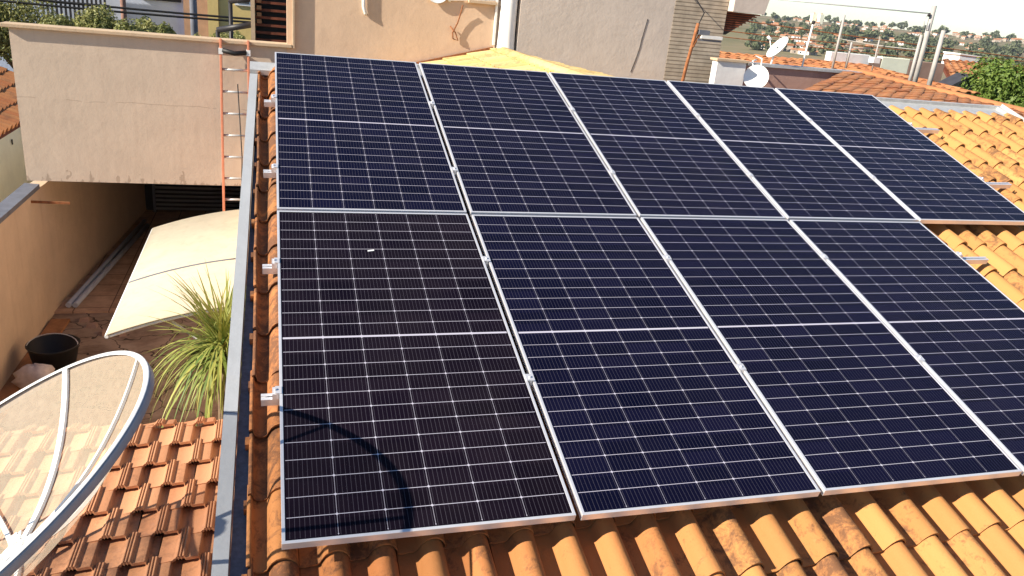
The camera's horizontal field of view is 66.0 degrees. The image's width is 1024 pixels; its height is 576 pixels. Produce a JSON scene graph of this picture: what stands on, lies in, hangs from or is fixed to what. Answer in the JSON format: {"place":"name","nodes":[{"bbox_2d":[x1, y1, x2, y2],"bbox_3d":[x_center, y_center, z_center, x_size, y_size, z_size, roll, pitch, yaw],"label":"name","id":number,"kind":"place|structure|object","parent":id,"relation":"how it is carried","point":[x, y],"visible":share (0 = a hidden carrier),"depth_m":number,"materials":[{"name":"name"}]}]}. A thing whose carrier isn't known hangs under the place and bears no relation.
{"place":"outdoors","nodes":[
{"label":"outdoors","id":0,"kind":"place"},
{"bbox_2d":[11,363,55,391],"bbox_3d":[-5.364,1.009,8.879,0.439,0.351,0.331,-1,21,-17],"label":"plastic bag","id":1,"kind":"object","parent":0,"point":[26,375],"visible":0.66,"depth_m":8.78,"materials":[{"name":"beige plastic"}]},
{"bbox_2d":[0,311,241,435],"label":"patio floor","id":2,"kind":"structure","parent":0,"point":[96,393],"depth_m":9.18,"materials":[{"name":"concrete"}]},
{"bbox_2d":[0,318,69,422],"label":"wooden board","id":3,"kind":"object","parent":2,"relation":"on","point":[9,388],"visible":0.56,"depth_m":9.41,"materials":[{"name":"brown wood"}]},
{"bbox_2d":[25,333,80,370],"bbox_3d":[-5.396,0.775,9.302,0.570,0.456,0.570,-1,21,-17],"label":"bucket","id":4,"kind":"object","parent":2,"relation":"on","point":[57,351],"visible":0.81,"depth_m":9.31,"materials":[{"name":"black plastic"}]},
{"bbox_2d":[0,181,145,390],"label":"boundary wall","id":5,"kind":"structure","parent":2,"relation":"on","point":[59,240],"depth_m":10.53,"materials":[{"name":"paint"}]},
{"bbox_2d":[86,322,98,327],"bbox_3d":[-5.628,0.490,10.573,0.143,0.060,0.091,1,21,-13],"label":"tile shard","id":6,"kind":"object","parent":2,"relation":"on","point":[92,325],"visible":1,"depth_m":10.55,"materials":[{"name":"brown tile"}]},
{"bbox_2d":[0,416,238,575],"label":"outbuilding","id":7,"kind":"structure","parent":2,"relation":"on","point":[149,509],"depth_m":3.64,"materials":[{"name":"ceramic"}]},
{"bbox_2d":[0,351,153,575],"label":"satellite dish","id":8,"kind":"object","parent":7,"relation":"on","point":[17,555],"visible":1,"depth_m":2.69,"materials":[{"name":"beige metal"}]},
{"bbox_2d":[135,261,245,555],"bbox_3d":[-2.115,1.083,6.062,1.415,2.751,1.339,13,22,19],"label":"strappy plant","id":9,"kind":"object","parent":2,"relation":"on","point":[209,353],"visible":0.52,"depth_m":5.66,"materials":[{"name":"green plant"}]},
{"bbox_2d":[218,38,250,302],"bbox_3d":[-3.640,-1.268,10.438,0.396,3.823,0.846,-1,21,-17],"label":"ladder","id":10,"kind":"object","parent":2,"relation":"on","point":[221,51],"visible":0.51,"depth_m":10.22,"materials":[{"name":"orange metal"}]},
{"bbox_2d":[0,0,250,22],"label":"street cable","id":11,"kind":"object","parent":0,"point":[115,11],"visible":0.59,"depth_m":15.43,"materials":[{"name":"black rubber"}]},
{"bbox_2d":[54,210,232,313],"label":"garage floor","id":12,"kind":"structure","parent":0,"point":[105,294],"depth_m":12.37,"materials":[{"name":"ceramic"}]},
{"bbox_2d":[65,219,145,307],"bbox_3d":[-6.535,-0.508,12.892,0.076,0.072,4.171,2,21,-11],"label":"plastic pipe","id":13,"kind":"object","parent":12,"relation":"on","point":[96,273],"visible":1,"depth_m":12.46,"materials":[{"name":"plastic"}]},
{"bbox_2d":[72,223,148,307],"bbox_3d":[-6.420,-0.463,12.802,0.076,0.072,3.918,2,21,-11],"label":"plastic pipe","id":14,"kind":"object","parent":12,"relation":"on","point":[99,278],"visible":1,"depth_m":12.36,"materials":[{"name":"plastic"}]},
{"bbox_2d":[0,21,291,185],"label":"parapet slab","id":15,"kind":"structure","parent":12,"relation":"on","point":[108,105],"depth_m":10.15,"materials":[{"name":"paint"}]},
{"bbox_2d":[144,183,240,211],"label":"garage gate","id":16,"kind":"structure","parent":15,"relation":"attached to","point":[181,197],"depth_m":15.67,"materials":[{"name":"metal"}]},
{"bbox_2d":[216,0,286,42],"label":"wooden pergola","id":17,"kind":"object","parent":15,"relation":"on","point":[268,22],"visible":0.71,"depth_m":11.65,"materials":[{"name":"red wood"}]},
{"bbox_2d":[719,51,979,101],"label":"neighbour house","id":18,"kind":"structure","parent":0,"point":[809,62],"depth_m":15.30,"materials":[{"name":"tile"}]},
{"bbox_2d":[831,15,845,68],"bbox_3d":[5.853,-4.396,14.160,0.041,0.950,0.041,-11,26,-37],"label":"antenna mast","id":19,"kind":"object","parent":18,"relation":"on","point":[838,42],"visible":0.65,"depth_m":14.14,"materials":[{"name":"metal"}]},
{"bbox_2d":[844,42,869,67],"bbox_3d":[6.318,-4.238,14.421,0.442,0.460,0.044,-1,21,-17],"label":"antenna mast","id":20,"kind":"object","parent":18,"relation":"on","point":[848,54],"visible":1,"depth_m":14.35,"materials":[{"name":"metal"}]},
{"bbox_2d":[868,40,880,70],"bbox_3d":[6.662,-4.265,14.459,0.140,0.550,0.140,-1,21,-17],"label":"antenna mast","id":21,"kind":"object","parent":18,"relation":"on","point":[875,59],"visible":1,"depth_m":14.44,"materials":[{"name":"metal"}]},
{"bbox_2d":[723,36,983,64],"bbox_3d":[6.940,-4.865,16.093,9.409,0.129,0.014,0,21,-14],"label":"overhead wire","id":22,"kind":"object","parent":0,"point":[846,50],"visible":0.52,"depth_m":16.10,"materials":[{"name":"metal"}]},
{"bbox_2d":[720,15,1023,79],"bbox_3d":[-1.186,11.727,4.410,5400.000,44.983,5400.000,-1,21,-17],"label":"ground","id":23,"kind":"structure","parent":0,"point":[732,45],"depth_m":1078.84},
{"bbox_2d":[0,66,31,201],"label":"neighbour house","id":24,"kind":"structure","parent":23,"relation":"on","point":[13,177],"depth_m":12.74,"materials":[{"name":"beige paint"}]},
{"bbox_2d":[39,0,108,20],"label":"street gate","id":25,"kind":"structure","parent":23,"relation":"on","point":[70,10],"depth_m":20.66,"materials":[{"name":"metal"}]},
{"bbox_2d":[0,0,208,71],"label":"blue house","id":26,"kind":"structure","parent":23,"relation":"on","point":[180,26],"depth_m":21.56,"materials":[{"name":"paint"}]},
{"bbox_2d":[35,0,250,19],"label":"street cable","id":27,"kind":"object","parent":23,"relation":"on","point":[138,9],"visible":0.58,"depth_m":15.48,"materials":[{"name":"black rubber"}]},
{"bbox_2d":[207,0,250,39],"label":"yellow house","id":28,"kind":"structure","parent":23,"relation":"on","point":[218,7],"depth_m":20.28,"materials":[{"name":"paint"}]},
{"bbox_2d":[286,0,769,82],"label":"tall building","id":29,"kind":"structure","parent":23,"relation":"on","point":[604,36],"depth_m":11.11,"materials":[{"name":"paint"}]},
{"bbox_2d":[450,5,462,40],"bbox_3d":[-0.769,-3.648,10.845,0.169,0.476,0.042,3,20,-6],"label":"hanging cable","id":30,"kind":"object","parent":29,"relation":"hanging from","point":[456,25],"visible":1,"depth_m":10.86,"materials":[{"name":"metal"}]},
{"bbox_2d":[430,0,495,3],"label":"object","id":31,"kind":"object","parent":29,"relation":"attached to","point":[437,1],"depth_m":10.69,"materials":[{"name":"white metal"}]},
{"bbox_2d":[416,47,614,76],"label":"yellow tile roof","id":32,"kind":"structure","parent":29,"relation":"attached to","point":[501,57],"depth_m":10.09,"materials":[{"name":"tile"}]},
{"bbox_2d":[497,0,517,49],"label":"vent pipe","id":33,"kind":"object","parent":32,"relation":"on","point":[507,25],"visible":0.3,"depth_m":10.95,"materials":[{"name":"white paint"}]},
{"bbox_2d":[681,23,722,80],"bbox_3d":[2.564,-2.994,10.927,0.544,1.265,0.100,-1,21,-17],"label":"rusty pole","id":34,"kind":"object","parent":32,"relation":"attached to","point":[704,34],"visible":0.88,"depth_m":10.75,"materials":[{"name":"metal"}]},
{"bbox_2d":[211,61,1023,575],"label":"house","id":35,"kind":"structure","parent":23,"relation":"on","point":[963,529],"depth_m":3.55,"materials":[{"name":"ceramic"}]},
{"bbox_2d":[104,210,238,339],"bbox_3d":[-3.091,-0.067,7.573,1.013,0.679,2.730,-1,21,-17],"label":"canopy","id":36,"kind":"object","parent":35,"relation":"attached to","point":[185,249],"visible":0.84,"depth_m":7.22,"materials":[{"name":"beige plastic"}]},
{"bbox_2d":[261,385,532,405],"bbox_3d":[1.272,0.453,4.177,4.958,0.060,0.048,-1,21,-17],"label":"mounting rail","id":37,"kind":"object","parent":35,"relation":"attached to","point":[266,400],"visible":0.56,"depth_m":3.45,"materials":[{"name":"metal"}]},
{"bbox_2d":[272,386,281,399],"bbox_3d":[-1.026,0.457,3.446,0.039,0.053,0.054,-1,21,-17],"label":"panel clamp","id":38,"kind":"object","parent":37,"relation":"attached to","point":[276,391],"visible":1,"depth_m":3.43,"materials":[{"name":"metal"}]},
{"bbox_2d":[524,374,534,385],"bbox_3d":[0.082,0.441,3.784,0.042,0.053,0.054,-1,21,-17],"label":"panel clamp","id":39,"kind":"object","parent":37,"relation":"attached to","point":[530,378],"visible":0.94,"depth_m":3.77,"materials":[{"name":"metal"}]},
{"bbox_2d":[736,363,746,372],"bbox_3d":[1.190,0.424,4.122,0.042,0.053,0.054,-1,21,-17],"label":"panel clamp","id":40,"kind":"object","parent":37,"relation":"attached to","point":[741,368],"visible":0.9,"depth_m":4.11,"materials":[{"name":"metal"}]},
{"bbox_2d":[264,100,939,133],"bbox_3d":[1.161,-1.426,6.663,6.211,0.105,0.048,-1,21,-18],"label":"mounting rail","id":41,"kind":"object","parent":35,"relation":"attached to","point":[268,103],"visible":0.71,"depth_m":7.54,"materials":[{"name":"metal"}]},
{"bbox_2d":[262,257,988,273],"bbox_3d":[1.042,-0.150,4.941,4.969,0.072,0.048,-1,21,-17],"label":"mounting rail","id":42,"kind":"object","parent":35,"relation":"attached to","point":[267,269],"visible":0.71,"depth_m":5.61,"materials":[{"name":"metal"}]},
{"bbox_2d":[272,258,278,268],"bbox_3d":[-1.256,-0.133,4.194,0.039,0.053,0.054,-1,21,-17],"label":"panel clamp","id":43,"kind":"object","parent":42,"relation":"attached to","point":[275,261],"visible":1,"depth_m":4.18,"materials":[{"name":"metal"}]},
{"bbox_2d":[277,210,575,549],"bbox_3d":[-0.556,0.244,3.880,1.134,0.035,2.279,-1,37,-17],"label":"solar panel","id":44,"kind":"object","parent":42,"relation":"on","point":[408,407],"visible":1,"depth_m":3.57,"materials":[{"name":"dark blue silicon solar cells"},{"name":"glass"},{"name":"aluminium"}]},
{"bbox_2d":[471,214,820,519],"bbox_3d":[0.557,0.236,4.216,1.134,0.035,2.279,-1,37,-17],"label":"solar panel","id":45,"kind":"object","parent":42,"relation":"on","point":[648,400],"visible":1,"depth_m":3.92,"materials":[{"name":"blue glass"}]},
{"bbox_2d":[640,217,1021,495],"bbox_3d":[1.665,0.223,4.547,1.134,0.035,2.279,-1,37,-17],"label":"solar panel","id":46,"kind":"object","parent":42,"relation":"attached to","point":[852,393],"visible":0.92,"depth_m":4.27,"materials":[{"name":"blue glass"}]},
{"bbox_2d":[789,220,1023,474],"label":"solar panel","id":47,"kind":"object","parent":42,"relation":"on","point":[952,318],"visible":0.85,"depth_m":4.94,"materials":[{"name":"blue glass"}]},
{"bbox_2d":[263,170,1011,188],"bbox_3d":[1.385,-0.806,5.918,6.201,0.102,0.048,-1,21,-18],"label":"mounting rail","id":48,"kind":"object","parent":35,"relation":"attached to","point":[269,174],"visible":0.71,"depth_m":6.80,"materials":[{"name":"metal"}]},
{"bbox_2d":[271,163,277,172],"bbox_3d":[-1.491,-0.754,4.956,0.039,0.053,0.054,-1,21,-17],"label":"panel clamp","id":49,"kind":"object","parent":48,"relation":"attached to","point":[274,166],"visible":1,"depth_m":4.94,"materials":[{"name":"metal"}]},
{"bbox_2d":[275,52,466,213],"bbox_3d":[-1.090,-1.166,5.618,1.134,0.035,2.279,-1,39,-17],"label":"solar panel","id":50,"kind":"object","parent":48,"relation":"on","point":[358,135],"visible":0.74,"depth_m":5.41,"materials":[{"name":"dark blue silicon solar cells"},{"name":"glass"},{"name":"aluminium"}]},
{"bbox_2d":[419,63,636,216],"bbox_3d":[0.022,-1.176,5.952,1.134,0.035,2.279,-1,39,-17],"label":"solar panel","id":51,"kind":"object","parent":48,"relation":"attached to","point":[517,142],"visible":0.88,"depth_m":5.75,"materials":[{"name":"blue glass"}]},
{"bbox_2d":[549,72,785,219],"bbox_3d":[1.130,-1.188,6.284,1.134,0.035,2.279,-1,39,-17],"label":"solar panel","id":52,"kind":"object","parent":48,"relation":"on","point":[661,150],"visible":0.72,"depth_m":6.09,"materials":[{"name":"blue glass"}]},
{"bbox_2d":[667,80,917,221],"bbox_3d":[2.238,-1.201,6.613,1.134,0.035,2.279,-1,39,-17],"label":"solar panel","id":53,"kind":"object","parent":48,"relation":"attached to","point":[795,162],"visible":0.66,"depth_m":6.42,"materials":[{"name":"blue glass"}]},
{"bbox_2d":[775,88,1023,224],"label":"solar panel","id":54,"kind":"object","parent":48,"relation":"on","point":[920,176],"visible":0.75,"depth_m":6.76,"materials":[{"name":"blue glass"}]},
{"bbox_2d":[709,57,749,85],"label":"white wall","id":55,"kind":"structure","parent":23,"relation":"on","point":[726,71],"depth_m":11.66,"materials":[{"name":"paint"}]},
{"bbox_2d":[744,26,756,34],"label":"tree","id":56,"kind":"object","parent":23,"relation":"on","point":[752,29],"visible":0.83,"depth_m":1004.89,"materials":[{"name":"green plant"}]},
{"bbox_2d":[744,40,763,50],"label":"tree","id":57,"kind":"object","parent":23,"relation":"on","point":[755,45],"visible":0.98,"depth_m":837.08,"materials":[{"name":"green plant"}]},
{"bbox_2d":[779,24,789,32],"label":"tree","id":58,"kind":"object","parent":23,"relation":"on","point":[785,29],"visible":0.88,"depth_m":1104.60,"materials":[{"name":"green plant"}]},
{"bbox_2d":[742,62,862,89],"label":"mauve wall","id":59,"kind":"structure","parent":23,"relation":"on","point":[792,77],"depth_m":12.04,"materials":[{"name":"paint"}]},
{"bbox_2d":[743,55,768,86],"bbox_3d":[3.487,-3.158,11.502,0.324,0.437,0.662,4,20,-5],"label":"satellite dish","id":60,"kind":"object","parent":59,"relation":"on","point":[756,75],"visible":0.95,"depth_m":11.33,"materials":[{"name":"white metal"}]},
{"bbox_2d":[766,36,788,63],"bbox_3d":[3.976,-3.572,11.857,0.316,0.414,0.332,18,24,31],"label":"satellite dish","id":61,"kind":"object","parent":59,"relation":"on","point":[777,47],"visible":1,"depth_m":11.88,"materials":[{"name":"white metal"}]},
{"bbox_2d":[801,21,814,66],"bbox_3d":[4.463,-3.607,11.951,0.082,0.851,0.060,-1,21,-17],"label":"antenna mast","id":62,"kind":"object","parent":59,"relation":"on","point":[812,22],"visible":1,"depth_m":11.91,"materials":[{"name":"white metal"}]},
{"bbox_2d":[798,48,809,54],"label":"house","id":63,"kind":"structure","parent":23,"relation":"on","point":[801,51],"depth_m":837.60,"materials":[{"name":"paint"}]},
{"bbox_2d":[798,26,810,38],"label":"tree","id":64,"kind":"object","parent":23,"relation":"on","point":[803,32],"visible":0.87,"depth_m":1097.96,"materials":[{"name":"green plant"}]},
{"bbox_2d":[809,12,816,22],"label":"tower block","id":65,"kind":"structure","parent":23,"relation":"on","point":[813,15],"depth_m":1864.50,"materials":[{"name":"beige paint"}]},
{"bbox_2d":[817,13,823,23],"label":"tower block","id":66,"kind":"structure","parent":23,"relation":"on","point":[820,18],"depth_m":1860.07,"materials":[{"name":"beige paint"}]},
{"bbox_2d":[819,34,831,40],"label":"tree","id":67,"kind":"object","parent":23,"relation":"on","point":[826,37],"visible":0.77,"depth_m":1049.76,"materials":[{"name":"green plant"}]},
{"bbox_2d":[826,26,839,34],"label":"tree","id":68,"kind":"object","parent":23,"relation":"on","point":[834,30],"visible":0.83,"depth_m":1143.24,"materials":[{"name":"green plant"}]},
{"bbox_2d":[826,44,847,52],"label":"tree","id":69,"kind":"object","parent":23,"relation":"on","point":[830,47],"visible":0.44,"depth_m":868.38,"materials":[{"name":"green plant"}]},
{"bbox_2d":[825,51,870,64],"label":"parapet wall","id":70,"kind":"structure","parent":23,"relation":"on","point":[853,58],"depth_m":16.60,"materials":[{"name":"white paint"}]},
{"bbox_2d":[841,31,854,39],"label":"tree","id":71,"kind":"object","parent":23,"relation":"on","point":[848,37],"visible":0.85,"depth_m":1149.71,"materials":[{"name":"green plant"}]},
{"bbox_2d":[863,28,875,42],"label":"tree","id":72,"kind":"object","parent":23,"relation":"on","point":[868,33],"visible":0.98,"depth_m":1130.75,"materials":[{"name":"green plant"}]},
{"bbox_2d":[882,28,893,35],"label":"tree","id":73,"kind":"object","parent":23,"relation":"on","point":[886,32],"visible":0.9,"depth_m":1292.83,"materials":[{"name":"green plant"}]},
{"bbox_2d":[879,42,898,53],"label":"tree","id":74,"kind":"object","parent":23,"relation":"on","point":[891,45],"visible":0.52,"depth_m":828.85,"materials":[{"name":"green plant"}]},
{"bbox_2d":[880,50,898,57],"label":"tree","id":75,"kind":"object","parent":23,"relation":"on","point":[886,52],"visible":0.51,"depth_m":819.64,"materials":[{"name":"green plant"}]},
{"bbox_2d":[877,56,909,73],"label":"parapet wall","id":76,"kind":"structure","parent":23,"relation":"on","point":[900,65],"depth_m":16.96,"materials":[{"name":"beige paint"}]},
{"bbox_2d":[898,44,914,58],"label":"tree","id":77,"kind":"object","parent":23,"relation":"on","point":[909,53],"visible":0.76,"depth_m":874.53,"materials":[{"name":"green plant"}]},
{"bbox_2d":[804,67,1023,116],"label":"neighbour house","id":78,"kind":"structure","parent":23,"relation":"on","point":[867,82],"depth_m":10.80,"materials":[{"name":"tile"}]},
{"bbox_2d":[908,35,922,80],"bbox_3d":[6.335,-3.520,12.442,0.053,0.900,0.053,-11,26,-37],"label":"roof pole","id":79,"kind":"object","parent":78,"relation":"on","point":[915,58],"visible":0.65,"depth_m":12.39,"materials":[{"name":"metal"}]},
{"bbox_2d":[912,5,936,81],"bbox_3d":[6.415,-3.715,12.353,0.140,1.340,0.081,-11,26,-37],"label":"roof pole","id":80,"kind":"object","parent":78,"relation":"on","point":[931,15],"visible":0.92,"depth_m":12.32,"materials":[{"name":"metal"}]},
{"bbox_2d":[784,0,927,13],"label":"overhead wire","id":81,"kind":"object","parent":80,"relation":"attached to","point":[857,6],"visible":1,"depth_m":12.44,"materials":[{"name":"metal"}]},
{"bbox_2d":[842,39,915,49],"bbox_3d":[6.138,-4.092,13.249,0.011,0.043,2.001,-1,21,-17],"label":"pole crossarm","id":82,"kind":"object","parent":80,"relation":"attached to","point":[880,45],"visible":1,"depth_m":13.17,"materials":[{"name":"metal"}]},
{"bbox_2d":[926,30,945,85],"bbox_3d":[6.674,-3.545,12.457,0.150,1.000,0.150,-1,21,-17],"label":"roof pole","id":83,"kind":"object","parent":78,"relation":"on","point":[935,60],"visible":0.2,"depth_m":12.41,"materials":[{"name":"metal"}]},
{"bbox_2d":[907,60,944,81],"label":"parapet wall","id":84,"kind":"structure","parent":23,"relation":"on","point":[925,70],"depth_m":17.25,"materials":[{"name":"beige paint"}]},
{"bbox_2d":[925,45,935,56],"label":"tree","id":85,"kind":"object","parent":23,"relation":"on","point":[930,49],"visible":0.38,"depth_m":884.48,"materials":[{"name":"green plant"}]},
{"bbox_2d":[924,52,941,62],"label":"tree","id":86,"kind":"object","parent":23,"relation":"on","point":[930,57],"visible":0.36,"depth_m":785.38,"materials":[{"name":"green plant"}]},
{"bbox_2d":[942,41,953,51],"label":"tree","id":87,"kind":"object","parent":23,"relation":"on","point":[945,44],"visible":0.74,"depth_m":1045.05,"materials":[{"name":"green plant"}]},
{"bbox_2d":[938,73,987,96],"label":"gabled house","id":88,"kind":"structure","parent":23,"relation":"on","point":[954,80],"depth_m":15.84,"materials":[{"name":"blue paint"}]},
{"bbox_2d":[943,58,1020,78],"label":"neighbour house","id":89,"kind":"structure","parent":23,"relation":"on","point":[951,68],"depth_m":19.17,"materials":[{"name":"tile"}]},
{"bbox_2d":[941,51,980,63],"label":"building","id":90,"kind":"structure","parent":89,"relation":"on","point":[962,58],"depth_m":20.37,"materials":[{"name":"white paint"}]},
{"bbox_2d":[975,48,990,59],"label":"tree","id":91,"kind":"object","parent":23,"relation":"on","point":[979,54],"visible":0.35,"depth_m":828.34,"materials":[{"name":"green plant"}]},
{"bbox_2d":[977,43,990,50],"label":"tree","id":92,"kind":"object","parent":23,"relation":"on","point":[984,46],"visible":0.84,"depth_m":1197.76,"materials":[{"name":"green plant"}]},
{"bbox_2d":[979,35,992,43],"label":"tree","id":93,"kind":"object","parent":23,"relation":"on","point":[987,39],"visible":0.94,"depth_m":1376.64,"materials":[{"name":"green plant"}]},
{"bbox_2d":[957,54,1023,106],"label":"leafy tree","id":94,"kind":"object","parent":23,"relation":"on","point":[1002,83],"visible":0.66,"depth_m":15.26,"materials":[{"name":"green plant"}]},
{"bbox_2d":[987,45,1003,52],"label":"tree","id":95,"kind":"object","parent":23,"relation":"on","point":[995,49],"visible":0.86,"depth_m":1169.56,"materials":[{"name":"green plant"}]},
{"bbox_2d":[1010,40,1021,46],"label":"tree","id":96,"kind":"object","parent":23,"relation":"on","point":[1016,43],"visible":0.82,"depth_m":1317.62,"materials":[{"name":"green plant"}]},
{"bbox_2d":[731,31,1023,61],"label":"overhead wire","id":97,"kind":"object","parent":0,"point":[861,45],"visible":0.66,"depth_m":15.75,"materials":[{"name":"metal"}]},
{"bbox_2d":[738,0,1023,41],"label":"sky","id":98,"kind":"structure","parent":0,"point":[978,17],"materials":[{"name":"white"}]},
{"bbox_2d":[749,21,1023,57],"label":"overhead wire","id":99,"kind":"object","parent":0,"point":[881,39],"visible":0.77,"depth_m":15.47,"materials":[{"name":"metal"}]},
{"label":"pavement","id":100,"kind":"structure","parent":0,"visible":0},
{"bbox_2d":[74,3,119,28],"bbox_3d":[-8.120,-3.673,15.712,0.814,3.836,1.248,-1,21,-17],"label":"street tree","id":101,"kind":"object","parent":100,"relation":"on","point":[100,18],"visible":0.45,"depth_m":14.93,"materials":[{"name":"green plant"}]},
{"bbox_2d":[111,15,175,33],"bbox_3d":[-7.280,-3.562,15.902,0.949,3.656,1.421,21,25,36],"label":"street tree","id":102,"kind":"object","parent":100,"relation":"on","point":[143,25],"visible":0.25,"depth_m":15.26,"materials":[{"name":"green plant"}]},
{"bbox_2d":[192,30,245,39],"bbox_3d":[-5.864,-3.435,16.096,1.271,3.544,1.088,-14,28,-42],"label":"shrub","id":103,"kind":"object","parent":100,"relation":"on","point":[236,35],"visible":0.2,"depth_m":15.55,"materials":[{"name":"green plant"}]},
{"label":"road","id":104,"kind":"structure","parent":0,"visible":0},
{"bbox_2d":[0,0,56,70],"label":"street tree","id":105,"kind":"object","parent":104,"relation":"on","point":[17,13],"visible":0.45,"depth_m":15.13,"materials":[{"name":"green plant"}]},
{"bbox_2d":[35,13,84,26],"bbox_3d":[-8.847,-3.673,15.907,1.192,3.564,1.232,-1,21,-17],"label":"street tree","id":106,"kind":"object","parent":104,"relation":"on","point":[62,20],"visible":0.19,"depth_m":15.02,"materials":[{"name":"green plant"}]},
{"bbox_2d":[120,0,126,21],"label":"street pole","id":107,"kind":"object","parent":104,"relation":"on","point":[123,4],"depth_m":15.78,"materials":[{"name":"brown wood"}]},
{"bbox_2d":[189,0,197,35],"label":"utility pole","id":108,"kind":"object","parent":104,"relation":"on","point":[193,22],"visible":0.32,"depth_m":16.69,"materials":[{"name":"metal"}]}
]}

